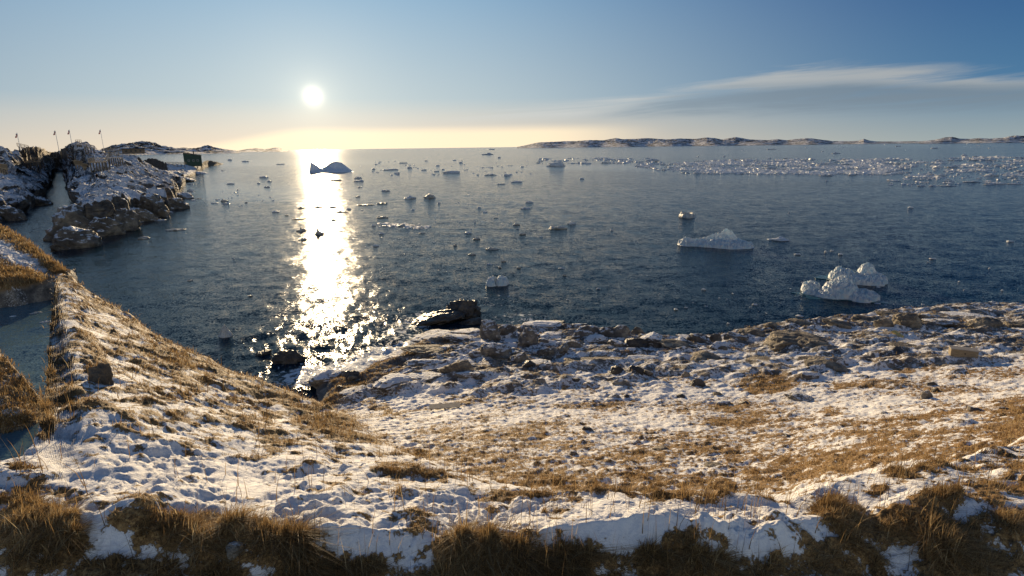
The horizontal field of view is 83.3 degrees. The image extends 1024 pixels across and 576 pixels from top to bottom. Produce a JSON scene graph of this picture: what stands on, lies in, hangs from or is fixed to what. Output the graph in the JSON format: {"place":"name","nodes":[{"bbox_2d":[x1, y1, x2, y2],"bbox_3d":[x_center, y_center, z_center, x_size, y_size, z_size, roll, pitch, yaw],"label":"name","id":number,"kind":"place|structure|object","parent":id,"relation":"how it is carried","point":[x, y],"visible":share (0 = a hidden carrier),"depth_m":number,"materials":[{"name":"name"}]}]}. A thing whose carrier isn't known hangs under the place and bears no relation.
{"place":"outdoors","nodes":[
{"label":"outdoors","id":0,"kind":"place"},
{"bbox_2d":[0,354,39,432],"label":"ground islet","id":1,"kind":"object","parent":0,"point":[16,408],"visible":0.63,"depth_m":36.33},
{"bbox_2d":[0,227,77,307],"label":"ground bank","id":2,"kind":"structure","parent":0,"point":[23,294],"depth_m":64.82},
{"bbox_2d":[0,224,1023,575],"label":"dry grass","id":3,"kind":"structure","parent":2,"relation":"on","point":[952,540],"depth_m":4.88,"materials":[{"name":"plant"}]},
{"bbox_2d":[0,141,190,222],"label":"headland terrain","id":4,"kind":"structure","parent":0,"point":[112,190],"depth_m":184.70,"materials":[{"name":"snow"}]},
{"bbox_2d":[0,164,7,174],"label":"stair landing","id":5,"kind":"object","parent":4,"relation":"on","point":[3,166],"visible":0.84,"depth_m":204.19,"materials":[{"name":"brown wood"}]},
{"bbox_2d":[0,205,27,220],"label":"crag","id":6,"kind":"structure","parent":4,"relation":"on","point":[9,213],"depth_m":141.00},
{"bbox_2d":[24,157,41,173],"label":"boardwalk","id":7,"kind":"structure","parent":4,"relation":"on","point":[33,164],"depth_m":260.66,"materials":[{"name":"brown wood"}]},
{"bbox_2d":[34,196,53,205],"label":"crag","id":8,"kind":"structure","parent":4,"relation":"on","point":[40,201],"depth_m":180.19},
{"bbox_2d":[47,154,58,171],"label":"stilt platform","id":9,"kind":"structure","parent":4,"relation":"on","point":[52,161],"depth_m":397.21,"materials":[{"name":"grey wood"}]},
{"bbox_2d":[43,203,90,240],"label":"crag","id":10,"kind":"structure","parent":4,"relation":"on","point":[74,214],"depth_m":110.86,"materials":[{"name":"stone"}]},
{"bbox_2d":[87,157,106,172],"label":"boardwalk","id":11,"kind":"structure","parent":4,"relation":"on","point":[98,162],"depth_m":180.72,"materials":[{"name":"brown wood"}]},
{"bbox_2d":[107,153,123,166],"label":"stilt platform","id":12,"kind":"structure","parent":4,"relation":"on","point":[117,154],"depth_m":202.25,"materials":[{"name":"grey wood"}]},
{"bbox_2d":[111,208,140,230],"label":"crag","id":13,"kind":"structure","parent":4,"relation":"on","point":[129,219],"depth_m":120.13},
{"bbox_2d":[122,148,144,153],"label":"ridge building","id":14,"kind":"structure","parent":4,"relation":"on","point":[133,150],"depth_m":248.07,"materials":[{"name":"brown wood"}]},
{"bbox_2d":[130,207,158,221],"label":"crag","id":15,"kind":"structure","parent":4,"relation":"on","point":[145,215],"depth_m":135.56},
{"bbox_2d":[139,193,169,216],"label":"crag","id":16,"kind":"structure","parent":4,"relation":"on","point":[154,205],"depth_m":144.47,"materials":[{"name":"stone"}]},
{"bbox_2d":[167,198,189,209],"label":"crag","id":17,"kind":"structure","parent":4,"relation":"on","point":[176,203],"depth_m":163.92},
{"bbox_2d":[176,192,193,198],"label":"crag","id":18,"kind":"structure","parent":4,"relation":"on","point":[182,195],"depth_m":199.84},
{"bbox_2d":[101,141,239,154],"bbox_3d":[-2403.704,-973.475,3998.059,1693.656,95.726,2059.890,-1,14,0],"label":"hills","id":19,"kind":"structure","parent":0,"point":[152,147],"depth_m":3597.77,"materials":[{"name":"stone"}]},
{"bbox_2d":[143,158,222,176],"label":"headland spit terrain","id":20,"kind":"structure","parent":0,"point":[162,166],"depth_m":433.05,"materials":[{"name":"stone"}]},
{"bbox_2d":[182,151,202,170],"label":"green hut","id":21,"kind":"object","parent":20,"relation":"on","point":[193,159],"visible":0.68,"depth_m":446.51,"materials":[{"name":"paint"}]},
{"bbox_2d":[239,148,287,151],"bbox_3d":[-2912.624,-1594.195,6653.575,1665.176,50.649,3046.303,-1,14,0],"label":"hills","id":22,"kind":"structure","parent":0,"point":[265,150],"depth_m":5898.36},
{"bbox_2d":[0,274,1023,575],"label":"ground","id":23,"kind":"structure","parent":0,"point":[86,434],"depth_m":9.89,"materials":[{"name":"snow"}]},
{"bbox_2d":[87,363,113,384],"bbox_3d":[-5.716,1.358,8.034,0.319,0.656,0.246,-10,14,-24],"label":"boulder","id":24,"kind":"object","parent":23,"relation":"on","point":[101,373],"visible":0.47,"depth_m":7.95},
{"bbox_2d":[225,541,244,559],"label":"boulder","id":25,"kind":"object","parent":23,"relation":"on","point":[229,546],"visible":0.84,"depth_m":4.37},
{"bbox_2d":[309,369,334,386],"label":"boulder","id":26,"kind":"object","parent":23,"relation":"on","point":[320,378],"visible":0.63,"depth_m":39.39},
{"bbox_2d":[328,370,345,380],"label":"boulder","id":27,"kind":"object","parent":23,"relation":"on","point":[335,374],"visible":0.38,"depth_m":39.96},
{"bbox_2d":[345,370,359,377],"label":"boulder","id":28,"kind":"object","parent":23,"relation":"on","point":[352,373],"visible":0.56,"depth_m":38.93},
{"bbox_2d":[339,385,366,395],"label":"flat rock","id":29,"kind":"object","parent":23,"relation":"on","point":[349,390],"visible":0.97,"depth_m":35.15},
{"bbox_2d":[379,349,402,361],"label":"flat rock","id":30,"kind":"object","parent":23,"relation":"on","point":[398,352],"visible":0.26,"depth_m":44.63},
{"bbox_2d":[372,373,412,392],"bbox_3d":[-7.142,5.850,35.423,2.686,0.907,2.129,-12,18,-38],"label":"flat rock","id":31,"kind":"object","parent":23,"relation":"on","point":[387,383],"visible":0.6,"depth_m":34.94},
{"bbox_2d":[400,345,442,353],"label":"flat rock","id":32,"kind":"object","parent":23,"relation":"on","point":[418,348],"visible":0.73,"depth_m":42.16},
{"bbox_2d":[408,371,437,380],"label":"flat rock","id":33,"kind":"object","parent":23,"relation":"on","point":[416,376],"visible":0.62,"depth_m":35.58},
{"bbox_2d":[402,359,444,367],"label":"flat rock","id":34,"kind":"object","parent":23,"relation":"on","point":[415,362],"visible":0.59,"depth_m":39.35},
{"bbox_2d":[416,347,444,356],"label":"flat rock","id":35,"kind":"object","parent":23,"relation":"on","point":[436,350],"visible":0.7,"depth_m":41.51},
{"bbox_2d":[410,329,451,342],"bbox_3d":[-6.229,3.929,46.753,4.103,0.594,3.109,-7,16,-17],"label":"flat rock","id":36,"kind":"object","parent":23,"relation":"on","point":[417,338],"visible":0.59,"depth_m":46.67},
{"bbox_2d":[422,372,443,380],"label":"flat rock","id":37,"kind":"object","parent":23,"relation":"on","point":[431,376],"visible":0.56,"depth_m":35.31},
{"bbox_2d":[429,402,459,410],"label":"slatted platform","id":38,"kind":"structure","parent":23,"relation":"on","point":[444,405],"depth_m":29.57,"materials":[{"name":"grey wood"}]},
{"bbox_2d":[437,360,472,373],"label":"boulder","id":39,"kind":"object","parent":23,"relation":"on","point":[462,365],"visible":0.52,"depth_m":35.92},
{"bbox_2d":[442,334,474,342],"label":"flat rock","id":40,"kind":"object","parent":23,"relation":"on","point":[455,338],"visible":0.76,"depth_m":44.11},
{"bbox_2d":[451,328,479,333],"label":"flat rock","id":41,"kind":"object","parent":23,"relation":"on","point":[468,330],"visible":0.77,"depth_m":46.47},
{"bbox_2d":[455,371,480,378],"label":"flat rock","id":42,"kind":"object","parent":23,"relation":"on","point":[469,374],"visible":1,"depth_m":34.69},
{"bbox_2d":[468,351,481,357],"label":"boulder","id":43,"kind":"object","parent":23,"relation":"on","point":[473,354],"visible":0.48,"depth_m":39.78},
{"bbox_2d":[479,319,500,339],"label":"boulder","id":44,"kind":"object","parent":23,"relation":"on","point":[489,330],"visible":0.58,"depth_m":44.14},
{"bbox_2d":[480,342,511,356],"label":"boulder","id":45,"kind":"object","parent":23,"relation":"on","point":[495,349],"visible":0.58,"depth_m":39.24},
{"bbox_2d":[498,324,516,334],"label":"boulder","id":46,"kind":"object","parent":23,"relation":"on","point":[506,329],"visible":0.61,"depth_m":45.29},
{"bbox_2d":[487,352,528,358],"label":"flat rock","id":47,"kind":"object","parent":23,"relation":"on","point":[505,357],"visible":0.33,"depth_m":38.90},
{"bbox_2d":[509,352,528,362],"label":"boulder","id":48,"kind":"object","parent":23,"relation":"on","point":[520,357],"visible":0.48,"depth_m":37.42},
{"bbox_2d":[517,327,537,346],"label":"boulder","id":49,"kind":"object","parent":23,"relation":"on","point":[528,337],"visible":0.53,"depth_m":41.91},
{"bbox_2d":[522,360,535,367],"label":"boulder","id":50,"kind":"object","parent":23,"relation":"on","point":[528,363],"visible":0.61,"depth_m":36.13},
{"bbox_2d":[521,359,552,366],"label":"flat rock","id":51,"kind":"object","parent":23,"relation":"on","point":[539,361],"visible":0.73,"depth_m":36.62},
{"bbox_2d":[523,320,561,327],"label":"flat rock","id":52,"kind":"object","parent":23,"relation":"on","point":[545,324],"visible":0.61,"depth_m":47.85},
{"bbox_2d":[536,348,553,355],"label":"boulder","id":53,"kind":"object","parent":23,"relation":"on","point":[545,351],"visible":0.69,"depth_m":39.93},
{"bbox_2d":[544,331,563,335],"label":"flat rock","id":54,"kind":"object","parent":23,"relation":"on","point":[553,332],"visible":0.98,"depth_m":44.70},
{"bbox_2d":[558,343,569,353],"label":"boulder","id":55,"kind":"object","parent":23,"relation":"on","point":[563,347],"visible":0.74,"depth_m":40.02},
{"bbox_2d":[561,340,583,347],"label":"boulder","id":56,"kind":"object","parent":23,"relation":"on","point":[574,344],"visible":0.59,"depth_m":41.38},
{"bbox_2d":[571,325,598,338],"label":"boulder","id":57,"kind":"object","parent":23,"relation":"on","point":[583,331],"visible":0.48,"depth_m":43.51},
{"bbox_2d":[563,356,622,362],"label":"flat rock","id":58,"kind":"object","parent":23,"relation":"on","point":[568,359],"visible":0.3,"depth_m":38.24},
{"bbox_2d":[584,334,608,344],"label":"boulder","id":59,"kind":"object","parent":23,"relation":"on","point":[594,339],"visible":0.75,"depth_m":42.10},
{"bbox_2d":[598,327,613,337],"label":"boulder","id":60,"kind":"object","parent":23,"relation":"on","point":[608,332],"visible":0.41,"depth_m":43.27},
{"bbox_2d":[610,366,623,374],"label":"boulder","id":61,"kind":"object","parent":23,"relation":"on","point":[615,370],"visible":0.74,"depth_m":34.10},
{"bbox_2d":[607,339,628,346],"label":"boulder","id":62,"kind":"object","parent":23,"relation":"on","point":[613,342],"visible":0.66,"depth_m":40.20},
{"bbox_2d":[612,379,625,384],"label":"boulder","id":63,"kind":"object","parent":23,"relation":"on","point":[619,382],"visible":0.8,"depth_m":31.81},
{"bbox_2d":[613,325,630,337],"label":"boulder","id":64,"kind":"object","parent":23,"relation":"on","point":[621,330],"visible":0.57,"depth_m":42.98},
{"bbox_2d":[624,337,648,347],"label":"boulder","id":65,"kind":"object","parent":23,"relation":"on","point":[633,342],"visible":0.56,"depth_m":40.41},
{"bbox_2d":[629,365,643,374],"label":"boulder","id":66,"kind":"object","parent":23,"relation":"on","point":[639,370],"visible":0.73,"depth_m":33.44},
{"bbox_2d":[631,327,645,334],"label":"boulder","id":67,"kind":"object","parent":23,"relation":"on","point":[637,330],"visible":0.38,"depth_m":44.47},
{"bbox_2d":[626,355,659,359],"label":"flat rock","id":68,"kind":"object","parent":23,"relation":"on","point":[653,357],"visible":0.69,"depth_m":36.97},
{"bbox_2d":[640,332,666,347],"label":"flat rock","id":69,"kind":"object","parent":23,"relation":"on","point":[652,338],"visible":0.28,"depth_m":40.82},
{"bbox_2d":[652,445,668,450],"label":"boulder","id":70,"kind":"object","parent":23,"relation":"on","point":[660,448],"visible":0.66,"depth_m":19.70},
{"bbox_2d":[657,339,698,348],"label":"flat rock","id":71,"kind":"object","parent":23,"relation":"on","point":[671,343],"visible":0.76,"depth_m":40.03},
{"bbox_2d":[690,378,705,386],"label":"boulder","id":72,"kind":"object","parent":23,"relation":"on","point":[697,382],"visible":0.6,"depth_m":30.69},
{"bbox_2d":[686,333,710,344],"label":"boulder","id":73,"kind":"object","parent":23,"relation":"on","point":[699,338],"visible":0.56,"depth_m":41.69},
{"bbox_2d":[690,351,723,360],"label":"flat rock","id":74,"kind":"object","parent":23,"relation":"on","point":[701,355],"visible":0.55,"depth_m":36.08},
{"bbox_2d":[704,462,722,466],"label":"boulder","id":75,"kind":"object","parent":23,"relation":"on","point":[710,464],"visible":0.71,"depth_m":17.39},
{"bbox_2d":[709,333,721,341],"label":"boulder","id":76,"kind":"object","parent":23,"relation":"on","point":[715,337],"visible":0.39,"depth_m":42.18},
{"bbox_2d":[709,341,729,350],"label":"boulder","id":77,"kind":"object","parent":23,"relation":"on","point":[714,346],"visible":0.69,"depth_m":38.38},
{"bbox_2d":[716,400,730,405],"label":"boulder","id":78,"kind":"object","parent":23,"relation":"on","point":[722,402],"visible":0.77,"depth_m":26.89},
{"bbox_2d":[723,331,747,340],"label":"boulder","id":79,"kind":"object","parent":23,"relation":"on","point":[729,335],"visible":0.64,"depth_m":41.76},
{"bbox_2d":[737,328,765,335],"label":"flat rock","id":80,"kind":"object","parent":23,"relation":"on","point":[754,331],"visible":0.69,"depth_m":42.63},
{"bbox_2d":[745,356,769,361],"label":"flat rock","id":81,"kind":"object","parent":23,"relation":"on","point":[760,358],"visible":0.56,"depth_m":34.56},
{"bbox_2d":[763,322,777,328],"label":"boulder","id":82,"kind":"object","parent":23,"relation":"on","point":[773,325],"visible":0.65,"depth_m":44.30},
{"bbox_2d":[764,329,826,350],"bbox_3d":[18.890,3.932,38.812,3.619,1.657,3.170,0,14,2],"label":"flat rock","id":83,"kind":"object","parent":23,"relation":"on","point":[777,340],"visible":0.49,"depth_m":38.49,"materials":[{"name":"stone"}]},
{"bbox_2d":[784,391,814,401],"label":"boulder","id":84,"kind":"object","parent":23,"relation":"on","point":[797,396],"visible":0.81,"depth_m":26.09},
{"bbox_2d":[786,318,815,325],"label":"flat rock","id":85,"kind":"object","parent":23,"relation":"on","point":[801,322],"visible":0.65,"depth_m":45.39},
{"bbox_2d":[800,371,818,380],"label":"boulder","id":86,"kind":"object","parent":23,"relation":"on","point":[807,375],"visible":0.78,"depth_m":29.44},
{"bbox_2d":[792,336,830,346],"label":"flat rock","id":87,"kind":"object","parent":23,"relation":"on","point":[805,342],"visible":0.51,"depth_m":37.09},
{"bbox_2d":[803,357,848,372],"bbox_3d":[16.846,4.237,30.893,2.273,0.426,1.608,10,24,28],"label":"flat rock","id":88,"kind":"object","parent":23,"relation":"on","point":[836,367],"visible":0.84,"depth_m":30.91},
{"bbox_2d":[814,333,837,338],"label":"boulder","id":89,"kind":"object","parent":23,"relation":"on","point":[822,336],"visible":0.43,"depth_m":38.60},
{"bbox_2d":[822,318,852,328],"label":"flat rock","id":90,"kind":"object","parent":23,"relation":"on","point":[837,322],"visible":0.94,"depth_m":43.08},
{"bbox_2d":[851,314,877,320],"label":"flat rock","id":91,"kind":"object","parent":23,"relation":"on","point":[855,317],"visible":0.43,"depth_m":45.22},
{"bbox_2d":[873,319,893,327],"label":"boulder","id":92,"kind":"object","parent":23,"relation":"on","point":[883,323],"visible":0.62,"depth_m":40.65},
{"bbox_2d":[876,311,899,314],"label":"flat rock","id":93,"kind":"object","parent":23,"relation":"on","point":[885,313],"visible":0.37,"depth_m":45.62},
{"bbox_2d":[889,342,912,346],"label":"flat rock","id":94,"kind":"object","parent":23,"relation":"on","point":[903,344],"visible":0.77,"depth_m":33.78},
{"bbox_2d":[892,312,921,328],"bbox_3d":[28.168,2.668,41.014,1.967,1.863,1.376,7,22,37],"label":"boulder","id":95,"kind":"object","parent":23,"relation":"on","point":[910,320],"visible":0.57,"depth_m":40.54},
{"bbox_2d":[918,313,931,320],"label":"boulder","id":96,"kind":"object","parent":23,"relation":"on","point":[925,315],"visible":0.33,"depth_m":42.14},
{"bbox_2d":[921,390,932,399],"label":"boulder","id":97,"kind":"object","parent":23,"relation":"on","point":[926,394],"visible":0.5,"depth_m":22.56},
{"bbox_2d":[921,318,961,325],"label":"flat rock","id":98,"kind":"object","parent":23,"relation":"on","point":[945,322],"visible":0.87,"depth_m":40.68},
{"bbox_2d":[948,345,979,358],"bbox_3d":[22.775,3.241,29.070,1.170,0.421,0.561,6,15,25],"label":"wooden box","id":99,"kind":"object","parent":23,"relation":"on","point":[958,351],"visible":1,"depth_m":28.91,"materials":[{"name":"brown wood"}]},
{"bbox_2d":[939,311,995,317],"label":"flat rock","id":100,"kind":"object","parent":23,"relation":"on","point":[960,313],"visible":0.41,"depth_m":44.56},
{"bbox_2d":[964,317,1005,327],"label":"outcrop","id":101,"kind":"object","parent":23,"relation":"on","point":[987,321],"visible":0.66,"depth_m":38.68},
{"bbox_2d":[1003,321,1023,327],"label":"outcrop","id":102,"kind":"object","parent":23,"relation":"on","point":[1011,324],"visible":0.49,"depth_m":38.43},
{"bbox_2d":[0,143,1023,460],"bbox_3d":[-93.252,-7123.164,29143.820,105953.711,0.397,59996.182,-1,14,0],"label":"sea","id":103,"kind":"structure","parent":0,"point":[334,297],"depth_m":94.50,"materials":[{"name":"liquid"}]},
{"bbox_2d":[50,226,102,251],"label":"crag","id":104,"kind":"structure","parent":103,"relation":"in","point":[69,238],"depth_m":98.14,"materials":[{"name":"stone"}]},
{"bbox_2d":[87,217,125,236],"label":"crag","id":105,"kind":"structure","parent":103,"relation":"in","point":[104,226],"depth_m":113.14,"materials":[{"name":"stone"}]},
{"bbox_2d":[218,324,232,337],"bbox_3d":[-25.360,3.760,50.871,1.319,1.206,1.583,-8,15,-27],"label":"ice cone","id":106,"kind":"object","parent":103,"relation":"on","point":[225,332],"visible":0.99,"depth_m":50.58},
{"bbox_2d":[254,349,271,356],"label":"sea rock","id":107,"kind":"object","parent":103,"relation":"in","point":[264,352],"visible":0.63,"depth_m":46.17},
{"bbox_2d":[271,350,306,363],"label":"sea rock","id":108,"kind":"object","parent":103,"relation":"in","point":[287,357],"visible":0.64,"depth_m":44.23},
{"bbox_2d":[305,161,351,172],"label":"iceberg","id":109,"kind":"object","parent":103,"relation":"on","point":[334,167],"visible":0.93,"depth_m":414.34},
{"bbox_2d":[411,309,465,325],"bbox_3d":[-7.046,3.154,54.860,5.777,1.796,3.907,-8,13,4],"label":"sea rock","id":110,"kind":"object","parent":103,"relation":"in","point":[441,317],"visible":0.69,"depth_m":53.93,"materials":[{"name":"stone"}]},
{"bbox_2d":[446,298,481,319],"bbox_3d":[-4.754,2.819,56.541,3.455,3.893,2.621,4,15,20],"label":"sea rock","id":111,"kind":"object","parent":103,"relation":"in","point":[470,309],"visible":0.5,"depth_m":55.28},
{"bbox_2d":[459,317,481,324],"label":"sea rock","id":112,"kind":"object","parent":103,"relation":"in","point":[475,321],"visible":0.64,"depth_m":53.56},
{"bbox_2d":[486,275,508,286],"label":"ice block","id":113,"kind":"object","parent":103,"relation":"on","point":[500,280],"depth_m":68.06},
{"bbox_2d":[190,143,1023,318],"bbox_3d":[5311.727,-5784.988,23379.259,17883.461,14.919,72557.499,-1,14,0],"label":"brash ice","id":114,"kind":"structure","parent":103,"relation":"on","point":[883,167],"depth_m":385.50,"materials":[{"name":"ice"}]},
{"bbox_2d":[679,212,695,218],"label":"ice floe","id":115,"kind":"object","parent":103,"relation":"on","point":[687,215],"visible":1,"depth_m":129.62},
{"bbox_2d":[677,228,753,248],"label":"iceberg","id":116,"kind":"object","parent":103,"relation":"on","point":[726,238],"visible":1,"depth_m":92.72,"materials":[{"name":"ice"}]},
{"bbox_2d":[791,274,891,303],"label":"iceberg","id":117,"kind":"object","parent":103,"relation":"on","point":[842,287],"visible":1,"depth_m":60.98,"materials":[{"name":"ice"}]},
{"bbox_2d":[814,262,887,285],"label":"iceberg","id":118,"kind":"object","parent":103,"relation":"on","point":[866,274],"visible":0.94,"depth_m":67.77,"materials":[{"name":"ice"}]},
{"bbox_2d":[0,0,1023,151],"label":"sky","id":119,"kind":"structure","parent":0,"point":[237,75],"materials":[{"name":"blue"}]},
{"bbox_2d":[517,137,919,147],"bbox_3d":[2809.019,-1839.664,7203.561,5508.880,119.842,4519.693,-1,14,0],"label":"hills","id":120,"kind":"structure","parent":0,"point":[653,142],"depth_m":6583.91,"materials":[{"name":"snow"}]},
{"bbox_2d":[920,135,1023,143],"bbox_3d":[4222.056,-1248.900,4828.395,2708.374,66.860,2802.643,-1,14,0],"label":"hills","id":121,"kind":"structure","parent":0,"point":[1015,139],"depth_m":4374.52,"materials":[{"name":"stone"}]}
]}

